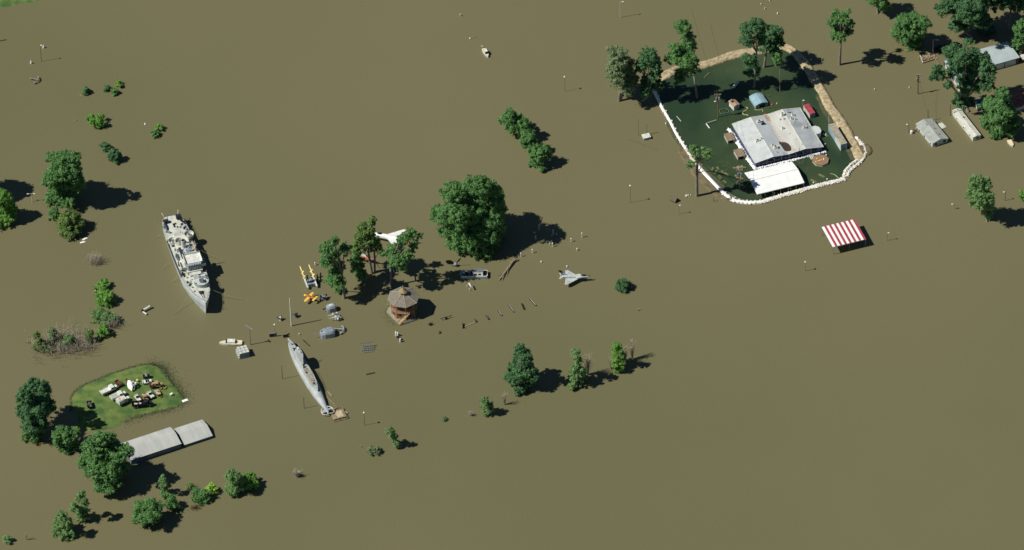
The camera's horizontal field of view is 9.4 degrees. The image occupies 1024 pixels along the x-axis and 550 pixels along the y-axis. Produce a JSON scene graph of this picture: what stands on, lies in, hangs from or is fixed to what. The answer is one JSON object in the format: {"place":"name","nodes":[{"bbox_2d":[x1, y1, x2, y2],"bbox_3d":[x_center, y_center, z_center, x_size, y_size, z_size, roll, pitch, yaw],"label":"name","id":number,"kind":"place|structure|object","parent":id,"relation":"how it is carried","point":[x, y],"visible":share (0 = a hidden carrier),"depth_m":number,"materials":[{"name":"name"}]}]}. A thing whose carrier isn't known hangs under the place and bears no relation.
{"place":"outdoors","nodes":[
{"label":"outdoors","id":0,"kind":"place"},
{"bbox_2d":[0,0,36,7],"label":"grass bank","id":1,"kind":"structure","parent":0,"point":[6,3],"depth_m":2485.56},
{"bbox_2d":[0,0,1023,549],"bbox_3d":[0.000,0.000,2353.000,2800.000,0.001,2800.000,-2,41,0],"label":"flood water","id":2,"kind":"structure","parent":0,"point":[790,378],"depth_m":2345.33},
{"bbox_2d":[0,187,19,228],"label":"cottonwood tree","id":3,"kind":"object","parent":2,"relation":"on","point":[8,207],"visible":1,"depth_m":2378.51,"materials":[{"name":"green plant"}]},
{"bbox_2d":[20,430,45,442],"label":"bush","id":4,"kind":"object","parent":2,"relation":"on","point":[34,437],"visible":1,"depth_m":2287.34,"materials":[{"name":"green plant"}]},
{"bbox_2d":[14,376,56,433],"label":"cottonwood tree","id":5,"kind":"object","parent":2,"relation":"on","point":[35,407],"visible":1,"depth_m":2279.17,"materials":[{"name":"green plant"}]},
{"bbox_2d":[32,330,52,352],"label":"bush","id":6,"kind":"object","parent":2,"relation":"on","point":[36,334],"visible":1,"depth_m":2324.75,"materials":[{"name":"green plant"}]},
{"bbox_2d":[47,326,58,347],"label":"bush","id":7,"kind":"object","parent":2,"relation":"on","point":[51,331],"visible":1,"depth_m":2325.40,"materials":[{"name":"green plant"}]},
{"bbox_2d":[47,205,59,220],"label":"bush","id":8,"kind":"object","parent":2,"relation":"on","point":[53,212],"visible":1,"depth_m":2381.82,"materials":[{"name":"green plant"}]},
{"bbox_2d":[24,319,95,363],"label":"thicket","id":9,"kind":"object","parent":2,"relation":"in","point":[60,337],"visible":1,"depth_m":2326.48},
{"bbox_2d":[39,149,86,208],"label":"cottonwood tree","id":10,"kind":"object","parent":2,"relation":"in","point":[63,177],"visible":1,"depth_m":2377.17,"materials":[{"name":"green plant"}]},
{"bbox_2d":[50,510,75,540],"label":"sapling","id":11,"kind":"object","parent":2,"relation":"on","point":[62,519],"visible":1,"depth_m":2247.31,"materials":[{"name":"green plant"}]},
{"bbox_2d":[51,424,79,454],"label":"young tree","id":12,"kind":"object","parent":2,"relation":"in","point":[65,439],"visible":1,"depth_m":2279.09,"materials":[{"name":"green plant"}]},
{"bbox_2d":[56,208,84,241],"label":"bush","id":13,"kind":"object","parent":2,"relation":"in","point":[71,223],"visible":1,"depth_m":2373.47,"materials":[{"name":"green plant"}]},
{"bbox_2d":[61,333,79,345],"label":"bush","id":14,"kind":"object","parent":2,"relation":"on","point":[67,339],"visible":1,"depth_m":2325.22,"materials":[{"name":"green plant"}]},
{"bbox_2d":[68,489,91,522],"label":"sapling","id":15,"kind":"object","parent":2,"relation":"on","point":[81,513],"visible":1,"depth_m":2250.15,"materials":[{"name":"green plant"}]},
{"bbox_2d":[61,332,99,354],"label":"thicket","id":16,"kind":"object","parent":2,"relation":"on","point":[84,342],"visible":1,"depth_m":2326.58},
{"bbox_2d":[83,252,106,265],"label":"dead bush","id":17,"kind":"object","parent":2,"relation":"on","point":[95,259],"visible":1,"depth_m":2363.64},
{"bbox_2d":[85,112,107,128],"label":"bush","id":18,"kind":"object","parent":2,"relation":"on","point":[96,120],"visible":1,"depth_m":2423.62,"materials":[{"name":"green plant"}]},
{"bbox_2d":[92,278,110,292],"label":"bush","id":19,"kind":"object","parent":2,"relation":"on","point":[103,282],"visible":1,"depth_m":2351.36,"materials":[{"name":"green plant"}]},
{"bbox_2d":[95,323,109,338],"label":"bush","id":20,"kind":"object","parent":2,"relation":"on","point":[103,330],"visible":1,"depth_m":2330.15,"materials":[{"name":"green plant"}]},
{"bbox_2d":[88,306,119,324],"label":"bush","id":21,"kind":"object","parent":2,"relation":"on","point":[105,316],"visible":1,"depth_m":2336.66,"materials":[{"name":"green plant"}]},
{"bbox_2d":[93,287,116,307],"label":"bush","id":22,"kind":"object","parent":2,"relation":"on","point":[103,297],"visible":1,"depth_m":2344.00,"materials":[{"name":"green plant"}]},
{"bbox_2d":[77,430,134,495],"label":"cottonwood tree","id":23,"kind":"object","parent":2,"relation":"in","point":[104,455],"visible":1,"depth_m":2256.91,"materials":[{"name":"green plant"}]},
{"bbox_2d":[107,148,121,163],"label":"bush","id":24,"kind":"object","parent":2,"relation":"on","point":[114,154],"visible":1,"depth_m":2406.82,"materials":[{"name":"green plant"}]},
{"bbox_2d":[71,365,182,430],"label":"grass island","id":25,"kind":"structure","parent":2,"relation":"in","point":[106,412],"depth_m":2303.97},
{"bbox_2d":[99,384,117,395],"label":"army truck","id":26,"kind":"object","parent":25,"relation":"on","point":[105,391],"visible":1,"depth_m":2305.88,"materials":[{"name":"metal"}]},
{"bbox_2d":[69,362,162,411],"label":"shore grass","id":27,"kind":"structure","parent":25,"relation":"on","point":[140,364],"depth_m":2314.24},
{"bbox_2d":[109,390,125,401],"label":"army truck","id":28,"kind":"object","parent":25,"relation":"on","point":[117,394],"visible":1,"depth_m":2303.14,"materials":[{"name":"metal"}]},
{"bbox_2d":[116,395,129,405],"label":"ambulance truck","id":29,"kind":"object","parent":25,"relation":"on","point":[120,400],"visible":1,"depth_m":2300.56,"materials":[{"name":"metal"}]},
{"bbox_2d":[131,399,151,407],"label":"army truck","id":30,"kind":"object","parent":25,"relation":"on","point":[136,404],"visible":1,"depth_m":2299.86,"materials":[{"name":"metal"}]},
{"bbox_2d":[131,497,164,526],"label":"bush","id":31,"kind":"object","parent":2,"relation":"in","point":[147,510],"visible":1,"depth_m":2247.27,"materials":[{"name":"green plant"}]},
{"bbox_2d":[123,427,181,463],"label":"long shed","id":32,"kind":"structure","parent":2,"relation":"in","point":[156,443],"depth_m":2281.90,"materials":[{"name":"white paint"}]},
{"bbox_2d":[124,392,190,427],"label":"sedge grass","id":33,"kind":"structure","parent":2,"relation":"in","point":[141,415],"depth_m":2298.76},
{"bbox_2d":[157,474,170,498],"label":"sapling","id":34,"kind":"object","parent":2,"relation":"on","point":[163,483],"visible":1,"depth_m":2261.76,"materials":[{"name":"green plant"}]},
{"bbox_2d":[147,357,191,404],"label":"reed grass","id":35,"kind":"structure","parent":2,"relation":"on","point":[172,381],"depth_m":2314.22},
{"bbox_2d":[163,494,182,510],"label":"bush","id":36,"kind":"object","parent":2,"relation":"on","point":[171,503],"visible":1,"depth_m":2256.90,"materials":[{"name":"green plant"}]},
{"bbox_2d":[162,211,209,312],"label":"warship","id":37,"kind":"object","parent":2,"relation":"on","point":[189,262],"visible":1,"depth_m":2353.23,"materials":[{"name":"paint"}]},
{"bbox_2d":[174,420,212,446],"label":"long shed","id":38,"kind":"structure","parent":2,"relation":"in","point":[194,432],"depth_m":2287.29,"materials":[{"name":"metal"}]},
{"bbox_2d":[190,487,210,506],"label":"bush","id":39,"kind":"object","parent":2,"relation":"on","point":[199,497],"visible":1,"depth_m":2260.61,"materials":[{"name":"green plant"}]},
{"bbox_2d":[206,482,217,494],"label":"bush","id":40,"kind":"object","parent":2,"relation":"on","point":[211,487],"visible":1,"depth_m":2263.22,"materials":[{"name":"green plant"}]},
{"bbox_2d":[219,339,241,345],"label":"motorboat","id":41,"kind":"object","parent":2,"relation":"on","point":[230,342],"visible":1,"depth_m":2326.24,"materials":[{"name":"white paint"}]},
{"bbox_2d":[223,468,245,495],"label":"willow tree","id":42,"kind":"object","parent":2,"relation":"on","point":[234,479],"visible":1,"depth_m":2261.24,"materials":[{"name":"green plant"}]},
{"bbox_2d":[236,345,249,358],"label":"pontoon stack","id":43,"kind":"object","parent":2,"relation":"on","point":[242,352],"visible":1,"depth_m":2320.46,"materials":[{"name":"beige paint"}]},
{"bbox_2d":[240,470,260,489],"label":"bush","id":44,"kind":"object","parent":2,"relation":"in","point":[251,481],"visible":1,"depth_m":2264.44,"materials":[{"name":"green plant"}]},
{"bbox_2d":[300,265,317,288],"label":"missile launcher","id":45,"kind":"object","parent":2,"relation":"on","point":[310,282],"visible":1,"depth_m":2349.99,"materials":[{"name":"metal"}]},
{"bbox_2d":[288,338,333,414],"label":"submarine","id":46,"kind":"object","parent":2,"relation":"on","point":[307,376],"visible":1,"depth_m":2308.30,"materials":[{"name":"paint"}]},
{"bbox_2d":[313,327,334,338],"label":"gun turret","id":47,"kind":"object","parent":2,"relation":"on","point":[327,333],"visible":1,"depth_m":2327.43,"materials":[{"name":"metal"}]},
{"bbox_2d":[323,303,336,312],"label":"gun turret","id":48,"kind":"object","parent":2,"relation":"on","point":[330,308],"visible":1,"depth_m":2338.38,"materials":[{"name":"grey paint"}]},
{"bbox_2d":[318,235,352,298],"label":"poplar tree","id":49,"kind":"object","parent":2,"relation":"in","point":[330,255],"visible":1,"depth_m":2332.32,"materials":[{"name":"green plant"}]},
{"bbox_2d":[329,406,346,421],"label":"landing platform","id":50,"kind":"structure","parent":2,"relation":"on","point":[337,414],"depth_m":2295.08,"materials":[{"name":"brown wood"}]},
{"bbox_2d":[347,252,368,282],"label":"young tree","id":51,"kind":"object","parent":2,"relation":"in","point":[356,262],"visible":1,"depth_m":2344.54,"materials":[{"name":"green plant"}]},
{"bbox_2d":[349,215,382,273],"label":"poplar tree","id":52,"kind":"object","parent":2,"relation":"in","point":[364,235],"visible":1,"depth_m":2341.71,"materials":[{"name":"green plant"}]},
{"bbox_2d":[366,445,379,455],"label":"shrub","id":53,"kind":"object","parent":2,"relation":"in","point":[374,449],"visible":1,"depth_m":2277.91,"materials":[{"name":"green plant"}]},
{"bbox_2d":[375,228,409,243],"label":"jet aircraft","id":54,"kind":"object","parent":2,"relation":"on","point":[391,237],"visible":0.72,"depth_m":2367.55,"materials":[{"name":"white paint"}]},
{"bbox_2d":[385,426,401,447],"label":"sapling","id":55,"kind":"object","parent":2,"relation":"in","point":[392,435],"visible":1,"depth_m":2278.69,"materials":[{"name":"green plant"}]},
{"bbox_2d":[380,226,423,286],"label":"poplar tree","id":56,"kind":"object","parent":2,"relation":"in","point":[396,256],"visible":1,"depth_m":2336.23,"materials":[{"name":"green plant"}]},
{"bbox_2d":[387,307,416,323],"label":"concrete pad","id":57,"kind":"object","parent":2,"relation":"on","point":[413,318],"visible":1,"depth_m":2335.37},
{"bbox_2d":[387,286,419,319],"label":"octagonal pavilion","id":58,"kind":"structure","parent":57,"relation":"on","point":[402,300],"depth_m":2332.34,"materials":[{"name":"brown"}]},
{"bbox_2d":[428,174,508,260],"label":"cottonwood tree","id":59,"kind":"object","parent":2,"relation":"in","point":[468,216],"visible":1,"depth_m":2351.91,"materials":[{"name":"green plant"}]},
{"bbox_2d":[460,268,487,278],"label":"landing boat","id":60,"kind":"object","parent":2,"relation":"on","point":[477,273],"visible":1,"depth_m":2351.54,"materials":[{"name":"white paint"}]},
{"bbox_2d":[479,396,493,415],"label":"sapling","id":61,"kind":"object","parent":2,"relation":"on","point":[487,405],"visible":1,"depth_m":2291.12,"materials":[{"name":"green plant"}]},
{"bbox_2d":[497,107,524,133],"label":"maple tree","id":62,"kind":"object","parent":2,"relation":"in","point":[509,117],"visible":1,"depth_m":2410.41,"materials":[{"name":"green plant"}]},
{"bbox_2d":[503,343,539,395],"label":"cottonwood tree","id":63,"kind":"object","parent":2,"relation":"in","point":[521,375],"visible":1,"depth_m":2297.45,"materials":[{"name":"green plant"}]},
{"bbox_2d":[512,117,534,137],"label":"maple tree","id":64,"kind":"object","parent":2,"relation":"on","point":[524,123],"visible":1,"depth_m":2407.76,"materials":[{"name":"green plant"}]},
{"bbox_2d":[518,129,540,155],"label":"maple tree","id":65,"kind":"object","parent":2,"relation":"on","point":[528,140],"visible":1,"depth_m":2400.72,"materials":[{"name":"green plant"}]},
{"bbox_2d":[528,143,552,172],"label":"maple tree","id":66,"kind":"object","parent":2,"relation":"on","point":[539,155],"visible":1,"depth_m":2395.89,"materials":[{"name":"green plant"}]},
{"bbox_2d":[558,270,589,284],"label":"attack jet","id":67,"kind":"object","parent":2,"relation":"on","point":[569,276],"visible":1,"depth_m":2347.47,"materials":[{"name":"white paint"}]},
{"bbox_2d":[565,348,587,390],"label":"cottonwood tree","id":68,"kind":"object","parent":2,"relation":"in","point":[578,372],"visible":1,"depth_m":2299.32,"materials":[{"name":"green plant"}]},
{"bbox_2d":[582,350,592,374],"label":"dead tree","id":69,"kind":"object","parent":2,"relation":"in","point":[586,365],"visible":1,"depth_m":2304.64,"materials":[{"name":"brown wood"}]},
{"bbox_2d":[608,342,625,372],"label":"cottonwood tree","id":70,"kind":"object","parent":2,"relation":"in","point":[617,352],"visible":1,"depth_m":2306.23,"materials":[{"name":"green plant"}]},
{"bbox_2d":[604,44,639,101],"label":"willow tree","id":71,"kind":"object","parent":2,"relation":"in","point":[621,71],"visible":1,"depth_m":2414.88,"materials":[{"name":"green plant"}]},
{"bbox_2d":[614,277,631,292],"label":"bush","id":72,"kind":"object","parent":2,"relation":"in","point":[622,284],"visible":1,"depth_m":2342.58,"materials":[{"name":"green plant"}]},
{"bbox_2d":[634,45,664,101],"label":"elm tree","id":73,"kind":"object","parent":2,"relation":"on","point":[650,58],"visible":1,"depth_m":2416.38,"materials":[{"name":"green plant"}]},
{"bbox_2d":[678,148,726,199],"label":"soil strip","id":74,"kind":"object","parent":2,"relation":"in","point":[706,182],"visible":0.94,"depth_m":2392.14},
{"bbox_2d":[686,144,713,196],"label":"pond side tree","id":75,"kind":"object","parent":74,"relation":"on","point":[706,154],"visible":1,"depth_m":2372.49,"materials":[{"name":"green plant"}]},
{"bbox_2d":[650,84,866,203],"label":"sandbag wall","id":76,"kind":"structure","parent":2,"relation":"on","point":[781,195],"depth_m":2389.75,"materials":[{"name":"fabric"}]},
{"bbox_2d":[660,44,863,160],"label":"dirt levee","id":77,"kind":"structure","parent":2,"relation":"in","point":[841,123],"depth_m":2437.29,"materials":[{"name":"soil"}]},
{"bbox_2d":[826,8,855,65],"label":"cottonwood tree","id":78,"kind":"object","parent":2,"relation":"in","point":[840,24],"visible":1,"depth_m":2428.91,"materials":[{"name":"green plant"}]},
{"bbox_2d":[822,219,865,251],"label":"striped canopy","id":79,"kind":"object","parent":2,"relation":"on","point":[843,233],"visible":1,"depth_m":2360.22,"materials":[{"name":"fabric"}]},
{"bbox_2d":[866,0,893,13],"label":"maple tree","id":80,"kind":"object","parent":2,"relation":"on","point":[883,5],"visible":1,"depth_m":2458.48,"materials":[{"name":"green plant"}]},
{"bbox_2d":[890,10,932,50],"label":"maple tree","id":81,"kind":"object","parent":2,"relation":"in","point":[909,29],"visible":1,"depth_m":2438.72,"materials":[{"name":"green plant"}]},
{"bbox_2d":[916,118,948,146],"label":"house","id":82,"kind":"structure","parent":2,"relation":"in","point":[932,132],"depth_m":2407.01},
{"bbox_2d":[928,37,997,112],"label":"cottonwood tree","id":83,"kind":"object","parent":2,"relation":"in","point":[967,64],"visible":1,"depth_m":2404.46,"materials":[{"name":"green plant"}]},
{"bbox_2d":[933,0,997,38],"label":"cottonwood tree","id":84,"kind":"object","parent":2,"relation":"on","point":[965,13],"visible":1,"depth_m":2436.79,"materials":[{"name":"green plant"}]},
{"bbox_2d":[952,108,980,140],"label":"mobile home","id":85,"kind":"object","parent":2,"relation":"on","point":[966,124],"visible":1,"depth_m":2410.81,"materials":[{"name":"white paint"}]},
{"bbox_2d":[964,174,996,221],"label":"willow tree","id":86,"kind":"object","parent":2,"relation":"in","point":[980,194],"visible":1,"depth_m":2356.32,"materials":[{"name":"green plant"}]},
{"bbox_2d":[976,23,995,36],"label":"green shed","id":87,"kind":"structure","parent":2,"relation":"on","point":[987,32],"depth_m":2454.65,"materials":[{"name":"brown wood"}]},
{"bbox_2d":[980,41,1019,69],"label":"garage","id":88,"kind":"structure","parent":2,"relation":"on","point":[1003,54],"depth_m":2440.72,"materials":[{"name":"white metal"}]},
{"bbox_2d":[978,86,1022,140],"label":"maple tree","id":89,"kind":"object","parent":2,"relation":"in","point":[999,117],"visible":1,"depth_m":2400.07,"materials":[{"name":"green plant"}]},
{"bbox_2d":[988,0,1023,29],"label":"cottonwood tree","id":90,"kind":"object","parent":2,"relation":"on","point":[1009,4],"visible":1,"depth_m":2445.47,"materials":[{"name":"green plant"}]},
{"bbox_2d":[1007,88,1023,110],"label":"rusty barn","id":91,"kind":"structure","parent":2,"relation":"on","point":[1016,98],"depth_m":2420.48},
{"bbox_2d":[1010,18,1023,52],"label":"maple tree","id":92,"kind":"object","parent":2,"relation":"in","point":[1018,38],"visible":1,"depth_m":2439.26,"materials":[{"name":"green plant"}]},
{"bbox_2d":[657,50,854,199],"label":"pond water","id":93,"kind":"structure","parent":0,"point":[791,82],"depth_m":2424.26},
{"bbox_2d":[663,19,701,98],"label":"cottonwood tree","id":94,"kind":"object","parent":93,"relation":"in","point":[683,56],"visible":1,"depth_m":2410.31,"materials":[{"name":"green plant"}]},
{"bbox_2d":[666,120,729,193],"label":"mud margin","id":95,"kind":"object","parent":93,"relation":"in","point":[723,187],"visible":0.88,"depth_m":2397.79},
{"bbox_2d":[724,132,735,143],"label":"dock hut","id":96,"kind":"object","parent":93,"relation":"in","point":[729,138],"visible":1,"depth_m":2408.84,"materials":[{"name":"beige paint"}]},
{"bbox_2d":[728,99,739,110],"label":"cottage","id":97,"kind":"structure","parent":93,"relation":"in","point":[734,104],"depth_m":2423.26,"materials":[{"name":"white paint"}]},
{"bbox_2d":[733,148,745,159],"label":"dock hut","id":98,"kind":"object","parent":93,"relation":"in","point":[739,153],"visible":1,"depth_m":2401.40,"materials":[{"name":"beige paint"}]},
{"bbox_2d":[737,17,768,88],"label":"cottonwood tree","id":99,"kind":"object","parent":93,"relation":"in","point":[755,26],"visible":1,"depth_m":2416.42,"materials":[{"name":"green plant"}]},
{"bbox_2d":[749,93,767,108],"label":"quonset shed","id":100,"kind":"structure","parent":93,"relation":"in","point":[758,100],"depth_m":2424.81,"materials":[{"name":"blue metal"}]},
{"bbox_2d":[758,24,785,67],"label":"cottonwood tree","id":101,"kind":"object","parent":93,"relation":"in","point":[775,41],"visible":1,"depth_m":2432.95,"materials":[{"name":"green plant"}]},
{"bbox_2d":[745,161,803,195],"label":"event tent","id":102,"kind":"object","parent":93,"relation":"in","point":[775,177],"visible":1,"depth_m":2386.39,"materials":[{"name":"fabric"}]},
{"bbox_2d":[727,128,825,169],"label":"hall sandbags","id":103,"kind":"object","parent":93,"relation":"in","point":[748,159],"visible":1,"depth_m":2400.30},
{"bbox_2d":[772,50,782,91],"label":"young tree","id":104,"kind":"object","parent":93,"relation":"in","point":[777,59],"visible":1,"depth_m":2420.02,"materials":[{"name":"green plant"}]},
{"bbox_2d":[732,107,823,166],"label":"restaurant hall","id":105,"kind":"structure","parent":93,"relation":"in","point":[778,136],"depth_m":2406.04,"materials":[{"name":"white paint"}]},
{"bbox_2d":[803,103,814,117],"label":"container","id":106,"kind":"object","parent":93,"relation":"in","point":[809,110],"visible":1,"depth_m":2419.25,"materials":[{"name":"red metal"}]},
{"bbox_2d":[812,154,828,166],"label":"octagon deck","id":107,"kind":"structure","parent":93,"relation":"in","point":[820,160],"depth_m":2398.14,"materials":[{"name":"beige paint"}]},
{"bbox_2d":[816,94,854,159],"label":"mud margin","id":108,"kind":"object","parent":93,"relation":"in","point":[827,115],"visible":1,"depth_m":2419.68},
{"bbox_2d":[828,123,846,150],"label":"trailer","id":109,"kind":"object","parent":93,"relation":"in","point":[837,136],"visible":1,"depth_m":2405.76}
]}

